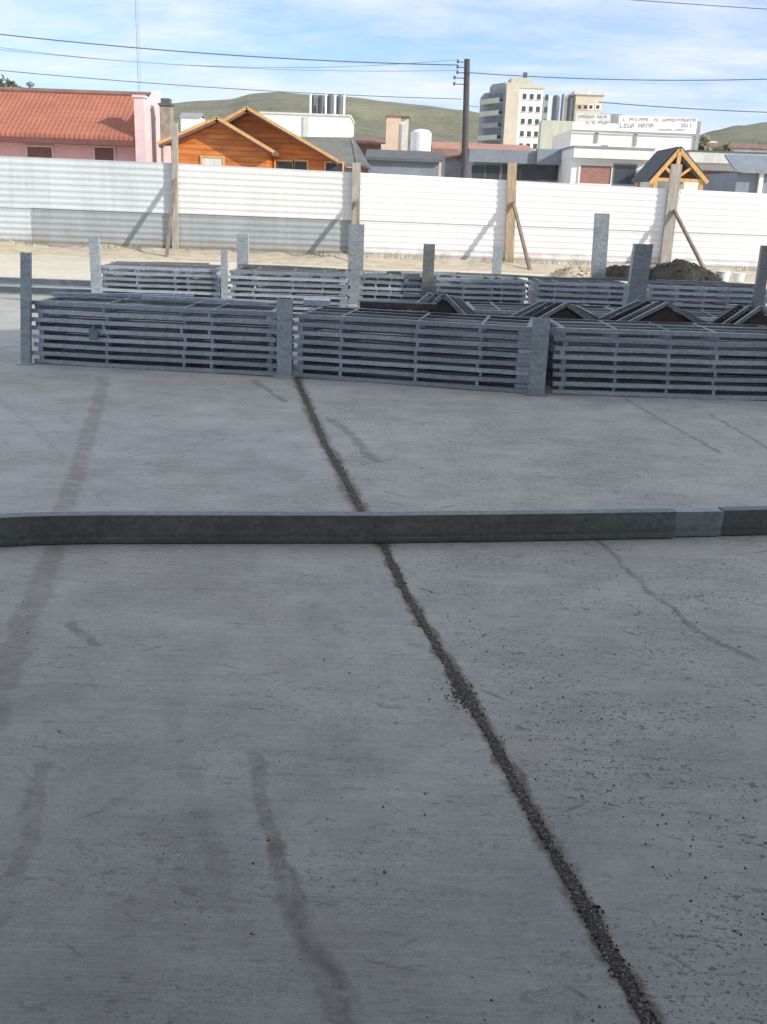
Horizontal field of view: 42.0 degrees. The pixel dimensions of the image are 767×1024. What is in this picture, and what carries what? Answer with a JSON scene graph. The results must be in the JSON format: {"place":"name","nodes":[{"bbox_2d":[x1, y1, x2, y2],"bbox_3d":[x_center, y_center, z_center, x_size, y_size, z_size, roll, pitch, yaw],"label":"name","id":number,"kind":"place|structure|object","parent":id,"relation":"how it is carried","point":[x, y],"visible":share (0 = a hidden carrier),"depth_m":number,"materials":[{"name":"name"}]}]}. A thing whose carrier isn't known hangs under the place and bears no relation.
{"place":"outdoors","nodes":[
{"label":"outdoors","id":0,"kind":"place"},
{"bbox_2d":[0,81,161,162],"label":"pink house","id":1,"kind":"structure","parent":0,"point":[81,124],"depth_m":43.10,"materials":[{"name":"orange ceramic"}]},
{"bbox_2d":[158,98,174,162],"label":"chimney stack","id":2,"kind":"object","parent":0,"point":[166,105],"visible":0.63,"depth_m":43.04,"materials":[{"name":"paint"}]},
{"bbox_2d":[157,106,344,171],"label":"orange house","id":3,"kind":"structure","parent":0,"point":[246,136],"depth_m":38.92,"materials":[{"name":"brown wood"}]},
{"bbox_2d":[259,93,354,167],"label":"white block","id":4,"kind":"structure","parent":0,"point":[327,120],"depth_m":84.22,"materials":[{"name":"paint"}]},
{"bbox_2d":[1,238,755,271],"bbox_3d":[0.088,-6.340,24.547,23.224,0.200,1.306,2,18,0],"label":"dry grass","id":5,"kind":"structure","parent":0,"point":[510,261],"depth_m":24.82,"materials":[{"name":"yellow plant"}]},
{"bbox_2d":[0,284,766,1023],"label":"concrete slab","id":6,"kind":"structure","parent":0,"point":[178,682],"depth_m":3.22,"materials":[{"name":"concrete"}]},
{"bbox_2d":[16,252,34,364],"bbox_3d":[-3.263,-1.846,9.069,0.188,1.000,0.112,2,18,0],"label":"steel upright","id":7,"kind":"object","parent":6,"relation":"on","point":[25,308],"visible":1,"depth_m":9.05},
{"bbox_2d":[0,285,90,294],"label":"steel beam","id":8,"kind":"structure","parent":6,"relation":"on","point":[5,289],"depth_m":14.96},
{"bbox_2d":[0,277,103,287],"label":"steel beam","id":9,"kind":"structure","parent":6,"relation":"on","point":[51,282],"depth_m":16.32,"materials":[{"name":"metal"}]},
{"bbox_2d":[89,238,102,292],"bbox_3d":[-3.844,-3.186,13.343,0.188,0.927,0.137,2,18,0],"label":"steel upright","id":10,"kind":"object","parent":6,"relation":"on","point":[95,264],"visible":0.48,"depth_m":13.28,"materials":[{"name":"metal"}]},
{"bbox_2d":[35,348,292,375],"bbox_3d":[-2.056,-1.448,9.481,2.289,0.079,0.759,4,18,5],"label":"lattice girder","id":11,"kind":"object","parent":6,"relation":"on","point":[168,366],"visible":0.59,"depth_m":9.21,"materials":[{"name":"metal"}]},
{"bbox_2d":[32,346,276,367],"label":"lattice girder","id":12,"kind":"object","parent":11,"relation":"on","point":[183,358],"visible":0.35,"depth_m":9.17,"materials":[{"name":"metal"}]},
{"bbox_2d":[34,333,293,358],"bbox_3d":[-2.045,-1.594,9.441,2.288,0.079,0.759,4,18,5],"label":"lattice girder","id":13,"kind":"object","parent":12,"relation":"on","point":[141,348],"visible":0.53,"depth_m":9.16,"materials":[{"name":"metal"}]},
{"bbox_2d":[33,330,293,350],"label":"lattice girder","id":14,"kind":"object","parent":13,"relation":"on","point":[190,342],"visible":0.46,"depth_m":9.12,"materials":[{"name":"metal"}]},
{"bbox_2d":[32,316,276,341],"bbox_3d":[-2.062,-1.740,9.396,2.289,0.079,0.759,4,18,5],"label":"lattice girder","id":15,"kind":"object","parent":14,"relation":"on","point":[163,332],"visible":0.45,"depth_m":9.12,"materials":[{"name":"metal"}]},
{"bbox_2d":[32,313,293,333],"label":"lattice girder","id":16,"kind":"object","parent":15,"relation":"on","point":[174,324],"visible":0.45,"depth_m":9.10,"materials":[{"name":"metal"}]},
{"bbox_2d":[32,300,276,324],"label":"lattice girder","id":17,"kind":"object","parent":16,"relation":"on","point":[157,315],"visible":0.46,"depth_m":9.08,"materials":[{"name":"metal"}]},
{"bbox_2d":[32,296,276,315],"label":"lattice girder","id":18,"kind":"object","parent":17,"relation":"on","point":[185,306],"visible":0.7,"depth_m":9.16,"materials":[{"name":"metal"}]},
{"bbox_2d":[141,295,267,304],"bbox_3d":[-1.676,-1.978,9.312,1.229,0.038,0.050,5,18,10],"label":"loose bar","id":19,"kind":"object","parent":18,"relation":"on","point":[206,299],"visible":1,"depth_m":9.29,"materials":[{"name":"metal"}]},
{"bbox_2d":[273,298,294,378],"bbox_3d":[-0.883,-1.555,8.928,0.193,0.698,0.140,2,18,0],"label":"steel upright","id":20,"kind":"object","parent":6,"relation":"on","point":[284,334],"visible":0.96,"depth_m":8.89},
{"bbox_2d":[231,305,338,313],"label":"lattice girder","id":21,"kind":"object","parent":6,"relation":"on","point":[300,311],"visible":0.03,"depth_m":13.74,"materials":[{"name":"metal"}]},
{"bbox_2d":[276,302,348,309],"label":"lattice girder","id":22,"kind":"object","parent":21,"relation":"on","point":[301,307],"visible":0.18,"depth_m":13.54,"materials":[{"name":"metal"}]},
{"bbox_2d":[229,295,348,305],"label":"lattice girder","id":23,"kind":"object","parent":22,"relation":"on","point":[300,301],"visible":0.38,"depth_m":13.56,"materials":[{"name":"metal"}]},
{"bbox_2d":[228,290,347,298],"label":"lattice girder","id":24,"kind":"object","parent":23,"relation":"on","point":[286,294],"visible":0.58,"depth_m":13.51,"materials":[{"name":"metal"}]},
{"bbox_2d":[230,283,349,293],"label":"lattice girder","id":25,"kind":"object","parent":24,"relation":"on","point":[267,288],"visible":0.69,"depth_m":13.48,"materials":[{"name":"metal"}]},
{"bbox_2d":[228,278,348,287],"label":"lattice girder","id":26,"kind":"object","parent":25,"relation":"on","point":[289,283],"visible":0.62,"depth_m":13.48,"materials":[{"name":"metal"}]},
{"bbox_2d":[228,273,347,282],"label":"lattice girder","id":27,"kind":"object","parent":26,"relation":"on","point":[290,277],"visible":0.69,"depth_m":13.44,"materials":[{"name":"metal"}]},
{"bbox_2d":[229,266,350,276],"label":"lattice girder","id":28,"kind":"object","parent":27,"relation":"on","point":[283,271],"visible":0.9,"depth_m":13.56,"materials":[{"name":"metal"}]},
{"bbox_2d":[0,508,676,545],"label":"steel channel","id":29,"kind":"object","parent":6,"relation":"on","point":[35,528],"visible":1,"depth_m":4.76,"materials":[{"name":"metal"}]},
{"bbox_2d":[347,224,364,303],"bbox_3d":[-0.421,-3.761,15.146,0.291,1.173,0.199,2,18,0],"label":"steel upright","id":30,"kind":"object","parent":6,"relation":"on","point":[356,250],"visible":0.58,"depth_m":15.05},
{"bbox_2d":[1,377,766,1021],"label":"debris","id":31,"kind":"object","parent":6,"relation":"on","point":[511,737],"visible":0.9,"depth_m":3.00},
{"bbox_2d":[292,361,527,392],"bbox_3d":[0.296,-1.264,9.173,2.158,0.078,0.755,5,18,10],"label":"lattice girder","id":32,"kind":"object","parent":6,"relation":"on","point":[420,381],"visible":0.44,"depth_m":8.92,"materials":[{"name":"metal"}]},
{"bbox_2d":[293,353,527,383],"bbox_3d":[0.307,-1.341,9.165,2.158,0.078,0.750,5,18,10],"label":"lattice girder","id":33,"kind":"object","parent":32,"relation":"on","point":[415,372],"visible":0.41,"depth_m":8.89,"materials":[{"name":"metal"}]},
{"bbox_2d":[292,345,528,375],"bbox_3d":[0.298,-1.414,9.143,2.158,0.078,0.755,5,18,10],"label":"lattice girder","id":34,"kind":"object","parent":33,"relation":"on","point":[422,364],"visible":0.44,"depth_m":8.88,"materials":[{"name":"metal"}]},
{"bbox_2d":[292,337,529,366],"bbox_3d":[0.305,-1.484,9.112,2.158,0.078,0.750,5,18,10],"label":"lattice girder","id":35,"kind":"object","parent":34,"relation":"on","point":[415,355],"visible":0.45,"depth_m":8.83,"materials":[{"name":"metal"}]},
{"bbox_2d":[292,329,530,358],"bbox_3d":[0.315,-1.552,9.075,2.158,0.078,0.755,5,18,10],"label":"lattice girder","id":36,"kind":"object","parent":35,"relation":"on","point":[413,346],"visible":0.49,"depth_m":8.83,"materials":[{"name":"metal"}]},
{"bbox_2d":[292,326,530,348],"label":"lattice girder","id":37,"kind":"object","parent":36,"relation":"on","point":[348,333],"visible":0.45,"depth_m":8.80,"materials":[{"name":"metal"}]},
{"bbox_2d":[292,318,531,340],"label":"lattice girder","id":38,"kind":"object","parent":37,"relation":"on","point":[445,330],"visible":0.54,"depth_m":8.79,"materials":[{"name":"metal"}]},
{"bbox_2d":[293,306,538,330],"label":"lattice girder","id":39,"kind":"object","parent":38,"relation":"on","point":[516,323],"visible":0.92,"depth_m":8.90,"materials":[{"name":"metal"}]},
{"bbox_2d":[360,300,436,310],"bbox_3d":[0.132,-1.858,8.977,0.690,0.060,0.090,2,18,0],"label":"steel bar","id":40,"kind":"object","parent":39,"relation":"on","point":[398,305],"visible":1,"depth_m":8.94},
{"bbox_2d":[421,244,434,302],"bbox_3d":[0.587,-3.049,13.289,0.209,1.008,0.149,2,18,0],"label":"steel upright","id":41,"kind":"object","parent":6,"relation":"on","point":[428,267],"visible":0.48,"depth_m":13.19,"materials":[{"name":"metal"}]},
{"bbox_2d":[523,317,550,395],"bbox_3d":[1.327,-1.332,8.545,0.200,0.658,0.144,2,18,0],"label":"steel upright","id":42,"kind":"object","parent":6,"relation":"on","point":[538,356],"visible":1,"depth_m":8.51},
{"bbox_2d":[590,213,609,277],"bbox_3d":[3.136,-3.569,14.474,0.274,1.461,0.179,2,18,0],"label":"steel upright","id":43,"kind":"object","parent":6,"relation":"on","point":[600,244],"visible":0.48,"depth_m":14.33,"materials":[{"name":"metal"}]},
{"bbox_2d":[624,243,652,310],"bbox_3d":[2.773,-2.355,11.053,0.265,1.192,0.176,2,18,0],"label":"steel upright","id":44,"kind":"object","parent":6,"relation":"on","point":[639,269],"visible":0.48,"depth_m":10.92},
{"bbox_2d":[545,372,766,399],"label":"lattice girder","id":45,"kind":"object","parent":6,"relation":"on","point":[667,393],"visible":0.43,"depth_m":8.71,"materials":[{"name":"metal"}]},
{"bbox_2d":[546,368,766,391],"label":"lattice girder","id":46,"kind":"object","parent":45,"relation":"on","point":[635,383],"visible":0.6,"depth_m":8.72,"materials":[{"name":"metal"}]},
{"bbox_2d":[547,359,766,382],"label":"lattice girder","id":47,"kind":"object","parent":46,"relation":"on","point":[664,375],"visible":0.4,"depth_m":8.68,"materials":[{"name":"metal"}]},
{"bbox_2d":[547,351,766,373],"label":"lattice girder","id":48,"kind":"object","parent":47,"relation":"on","point":[628,365],"visible":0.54,"depth_m":8.66,"materials":[{"name":"metal"}]},
{"bbox_2d":[548,343,766,365],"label":"lattice girder","id":49,"kind":"object","parent":48,"relation":"on","point":[668,358],"visible":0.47,"depth_m":8.62,"materials":[{"name":"metal"}]},
{"bbox_2d":[549,334,766,356],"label":"lattice girder","id":50,"kind":"object","parent":49,"relation":"on","point":[639,348],"visible":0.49,"depth_m":8.63,"materials":[{"name":"metal"}]},
{"bbox_2d":[549,326,766,347],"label":"lattice girder","id":51,"kind":"object","parent":50,"relation":"on","point":[664,340],"visible":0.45,"depth_m":8.60,"materials":[{"name":"metal"}]},
{"bbox_2d":[550,318,766,338],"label":"lattice girder","id":52,"kind":"object","parent":51,"relation":"on","point":[661,328],"visible":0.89,"depth_m":8.84,"materials":[{"name":"metal"}]},
{"bbox_2d":[674,508,722,536],"bbox_3d":[1.592,0.052,5.074,0.245,0.131,0.055,-1,18,-9],"label":"curb","id":53,"kind":"object","parent":6,"relation":"on","point":[698,521],"visible":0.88,"depth_m":5.05,"materials":[{"name":"concrete"}]},
{"bbox_2d":[718,506,766,534],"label":"curb","id":54,"kind":"object","parent":6,"relation":"on","point":[745,520],"visible":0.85,"depth_m":5.09,"materials":[{"name":"concrete"}]},
{"bbox_2d":[752,245,766,307],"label":"steel upright","id":55,"kind":"object","parent":6,"relation":"on","point":[760,287],"visible":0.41,"depth_m":12.85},
{"bbox_2d":[0,254,766,305],"bbox_3d":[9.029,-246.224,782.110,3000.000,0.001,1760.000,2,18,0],"label":"ground","id":56,"kind":"structure","parent":0,"point":[60,267],"depth_m":21.69,"materials":[{"name":"sand"}]},
{"bbox_2d":[301,136,372,172],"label":"grey roofed house","id":57,"kind":"structure","parent":56,"relation":"on","point":[341,149],"depth_m":46.31,"materials":[{"name":"concrete"}]},
{"bbox_2d":[355,136,385,172],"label":"house","id":58,"kind":"structure","parent":56,"relation":"on","point":[364,143],"depth_m":94.46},
{"bbox_2d":[0,240,756,281],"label":"dirt bank","id":59,"kind":"structure","parent":56,"relation":"on","point":[331,259],"depth_m":24.15,"materials":[{"name":"soil"}]},
{"bbox_2d":[0,123,766,269],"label":"sheet metal fence","id":60,"kind":"object","parent":56,"relation":"on","point":[174,204],"visible":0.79,"depth_m":24.90,"materials":[{"name":"metal"}]},
{"bbox_2d":[365,149,442,176],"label":"house","id":61,"kind":"structure","parent":56,"relation":"on","point":[415,163],"depth_m":53.25,"materials":[{"name":"paint"}]},
{"bbox_2d":[441,151,461,177],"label":"house","id":62,"kind":"structure","parent":56,"relation":"on","point":[451,165],"depth_m":66.47,"materials":[{"name":"paint"}]},
{"bbox_2d":[453,59,469,177],"bbox_3d":[3.050,-14.271,39.503,0.890,6.723,0.300,2,18,0],"label":"utility pole","id":63,"kind":"object","parent":56,"relation":"on","point":[465,140],"visible":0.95,"depth_m":39.02,"materials":[{"name":"brown"}]},
{"bbox_2d":[0,34,457,65],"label":"power line","id":64,"kind":"object","parent":63,"relation":"attached to","point":[227,54],"visible":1,"depth_m":37.12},
{"bbox_2d":[460,143,561,182],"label":"long low building","id":65,"kind":"structure","parent":56,"relation":"on","point":[488,161],"depth_m":59.07,"materials":[{"name":"paint"}]},
{"bbox_2d":[552,113,700,152],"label":"white shop","id":66,"kind":"structure","parent":56,"relation":"on","point":[621,130],"depth_m":78.38,"materials":[{"name":"paint"}]},
{"bbox_2d":[630,146,708,189],"bbox_3d":[9.622,-10.582,34.050,1.961,3.441,3.810,3,18,3],"label":"timber shelter","id":67,"kind":"object","parent":56,"relation":"on","point":[655,169],"visible":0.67,"depth_m":32.31,"materials":[{"name":"brown wood"}]},
{"bbox_2d":[648,258,725,281],"bbox_3d":[6.689,-5.462,22.521,2.100,0.493,1.711,2,18,0],"label":"soil heap","id":68,"kind":"object","parent":56,"relation":"on","point":[679,269],"visible":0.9,"depth_m":22.14,"materials":[{"name":"soil"}]},
{"bbox_2d":[0,0,766,134],"label":"sky","id":69,"kind":"structure","parent":0,"point":[642,41],"materials":[{"name":"blue"}]},
{"bbox_2d":[381,115,409,150],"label":"beige block","id":70,"kind":"structure","parent":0,"point":[396,132],"depth_m":88.93,"materials":[{"name":"paint"}]},
{"bbox_2d":[410,129,431,150],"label":"water tank","id":71,"kind":"object","parent":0,"point":[420,139],"visible":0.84,"depth_m":82.70,"materials":[{"name":"white paint"}]},
{"bbox_2d":[172,92,766,159],"bbox_3d":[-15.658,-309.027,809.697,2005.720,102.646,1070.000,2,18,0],"label":"hills","id":72,"kind":"structure","parent":0,"point":[440,124],"depth_m":762.21,"materials":[{"name":"plant"}]},
{"bbox_2d":[294,377,660,1023],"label":"gravel","id":73,"kind":"structure","parent":0,"point":[639,1002],"depth_m":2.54,"materials":[{"name":"gravel"}]},
{"bbox_2d":[478,72,548,150],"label":"apartment block","id":74,"kind":"structure","parent":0,"point":[514,112],"depth_m":247.43,"materials":[{"name":"paint"}]},
{"bbox_2d":[537,90,605,148],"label":"tower block","id":75,"kind":"structure","parent":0,"point":[573,102],"depth_m":115.78,"materials":[{"name":"paint"}]},
{"bbox_2d":[557,145,655,186],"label":"white building","id":76,"kind":"structure","parent":0,"point":[606,165],"depth_m":54.70,"materials":[{"name":"paint"}]},
{"bbox_2d":[577,163,613,185],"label":"window","id":77,"kind":"structure","parent":76,"relation":"in","point":[588,173],"depth_m":54.81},
{"bbox_2d":[611,163,637,185],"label":"window","id":78,"kind":"structure","parent":76,"relation":"in","point":[622,174],"depth_m":54.80,"materials":[{"name":"grey glass"}]},
{"bbox_2d":[649,150,766,189],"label":"long white building","id":79,"kind":"structure","parent":0,"point":[707,162],"depth_m":51.47,"materials":[{"name":"paint"}]},
{"bbox_2d":[703,154,766,193],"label":"grey shed","id":80,"kind":"structure","parent":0,"point":[755,181],"depth_m":44.41,"materials":[{"name":"metal"}]},
{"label":"lattice girder","id":81,"kind":"object","parent":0,"visible":0},
{"bbox_2d":[539,303,595,335],"bbox_3d":[1.714,-1.820,9.433,0.937,0.316,0.045,2,18,0],"label":"roof truss","id":82,"kind":"object","parent":81,"relation":"on","point":[565,313],"visible":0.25,"depth_m":9.41,"materials":[{"name":"metal"}]},
{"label":"lattice girder","id":83,"kind":"object","parent":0,"visible":0},
{"bbox_2d":[618,302,723,339],"bbox_3d":[2.663,-1.805,9.426,1.176,0.358,0.045,2,18,0],"label":"roof truss","id":84,"kind":"object","parent":83,"relation":"on","point":[666,314],"visible":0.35,"depth_m":9.41,"materials":[{"name":"metal"}]},
{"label":"lattice girder","id":85,"kind":"object","parent":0,"visible":0},
{"bbox_2d":[102,291,220,298],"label":"lattice girder","id":86,"kind":"object","parent":85,"relation":"on","point":[209,296],"visible":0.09,"depth_m":13.81,"materials":[{"name":"metal"}]},
{"bbox_2d":[102,285,229,295],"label":"lattice girder","id":87,"kind":"object","parent":86,"relation":"on","point":[163,290],"visible":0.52,"depth_m":13.49,"materials":[{"name":"metal"}]},
{"bbox_2d":[102,280,220,288],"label":"lattice girder","id":88,"kind":"object","parent":87,"relation":"on","point":[159,284],"visible":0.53,"depth_m":13.46,"materials":[{"name":"metal"}]},
{"bbox_2d":[102,274,228,283],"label":"lattice girder","id":89,"kind":"object","parent":88,"relation":"on","point":[205,280],"visible":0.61,"depth_m":13.43,"materials":[{"name":"metal"}]},
{"bbox_2d":[101,268,220,277],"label":"lattice girder","id":90,"kind":"object","parent":89,"relation":"on","point":[141,272],"visible":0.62,"depth_m":13.41,"materials":[{"name":"metal"}]},
{"bbox_2d":[101,261,220,271],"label":"lattice girder","id":91,"kind":"object","parent":90,"relation":"on","point":[194,268],"visible":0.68,"depth_m":13.52,"materials":[{"name":"metal"}]},
{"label":"lattice girder","id":92,"kind":"object","parent":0,"visible":0},
{"bbox_2d":[433,299,523,302],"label":"lattice girder","id":93,"kind":"object","parent":92,"relation":"on","point":[499,301],"visible":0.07,"depth_m":13.68,"materials":[{"name":"metal"}]},
{"bbox_2d":[433,289,526,300],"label":"lattice girder","id":94,"kind":"object","parent":93,"relation":"on","point":[489,296],"visible":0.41,"depth_m":13.48,"materials":[{"name":"metal"}]},
{"bbox_2d":[433,284,526,294],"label":"lattice girder","id":95,"kind":"object","parent":94,"relation":"on","point":[480,290],"visible":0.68,"depth_m":13.44,"materials":[{"name":"metal"}]},
{"bbox_2d":[433,278,525,288],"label":"lattice girder","id":96,"kind":"object","parent":95,"relation":"on","point":[479,284],"visible":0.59,"depth_m":13.44,"materials":[{"name":"metal"}]},
{"bbox_2d":[434,274,526,282],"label":"lattice girder","id":97,"kind":"object","parent":96,"relation":"on","point":[470,278],"visible":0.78,"depth_m":13.54,"materials":[{"name":"metal"}]},
{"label":"lattice girder","id":98,"kind":"object","parent":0,"visible":0},
{"bbox_2d":[525,296,623,309],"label":"lattice girder","id":99,"kind":"object","parent":98,"relation":"on","point":[612,306],"visible":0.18,"depth_m":13.82,"materials":[{"name":"metal"}]},
{"bbox_2d":[527,290,624,304],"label":"lattice girder","id":100,"kind":"object","parent":99,"relation":"on","point":[530,294],"visible":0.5,"depth_m":13.47,"materials":[{"name":"metal"}]},
{"bbox_2d":[526,285,625,298],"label":"lattice girder","id":101,"kind":"object","parent":100,"relation":"on","point":[574,293],"visible":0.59,"depth_m":13.44,"materials":[{"name":"metal"}]},
{"bbox_2d":[526,279,626,292],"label":"lattice girder","id":102,"kind":"object","parent":101,"relation":"on","point":[532,283],"visible":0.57,"depth_m":13.42,"materials":[{"name":"metal"}]},
{"bbox_2d":[528,278,626,286],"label":"lattice girder","id":103,"kind":"object","parent":102,"relation":"on","point":[610,283],"visible":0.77,"depth_m":13.40,"materials":[{"name":"metal"}]},
{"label":"lattice girder","id":104,"kind":"object","parent":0,"visible":0},
{"bbox_2d":[652,303,750,311],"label":"lattice girder","id":105,"kind":"object","parent":104,"relation":"on","point":[705,308],"visible":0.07,"depth_m":13.69,"materials":[{"name":"metal"}]},
{"bbox_2d":[645,300,766,308],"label":"lattice girder","id":106,"kind":"object","parent":105,"relation":"on","point":[710,305],"visible":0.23,"depth_m":13.52,"materials":[{"name":"metal"}]},
{"bbox_2d":[645,294,766,303],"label":"lattice girder","id":107,"kind":"object","parent":106,"relation":"on","point":[665,297],"visible":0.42,"depth_m":13.46,"materials":[{"name":"metal"}]},
{"bbox_2d":[646,288,766,297],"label":"lattice girder","id":108,"kind":"object","parent":107,"relation":"on","point":[719,293],"visible":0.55,"depth_m":13.43,"materials":[{"name":"metal"}]},
{"bbox_2d":[647,281,766,291],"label":"lattice girder","id":109,"kind":"object","parent":108,"relation":"on","point":[676,285],"visible":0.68,"depth_m":13.55,"materials":[{"name":"metal"}]},
{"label":"lattice girder","id":110,"kind":"object","parent":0,"visible":0},
{"bbox_2d":[477,313,609,319],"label":"lattice girder","id":111,"kind":"object","parent":110,"relation":"on","point":[504,314],"depth_m":11.70,"materials":[{"name":"metal"}]},
{"bbox_2d":[463,301,619,316],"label":"lattice girder","id":112,"kind":"object","parent":111,"relation":"on","point":[514,308],"visible":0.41,"depth_m":11.67,"materials":[{"name":"metal"}]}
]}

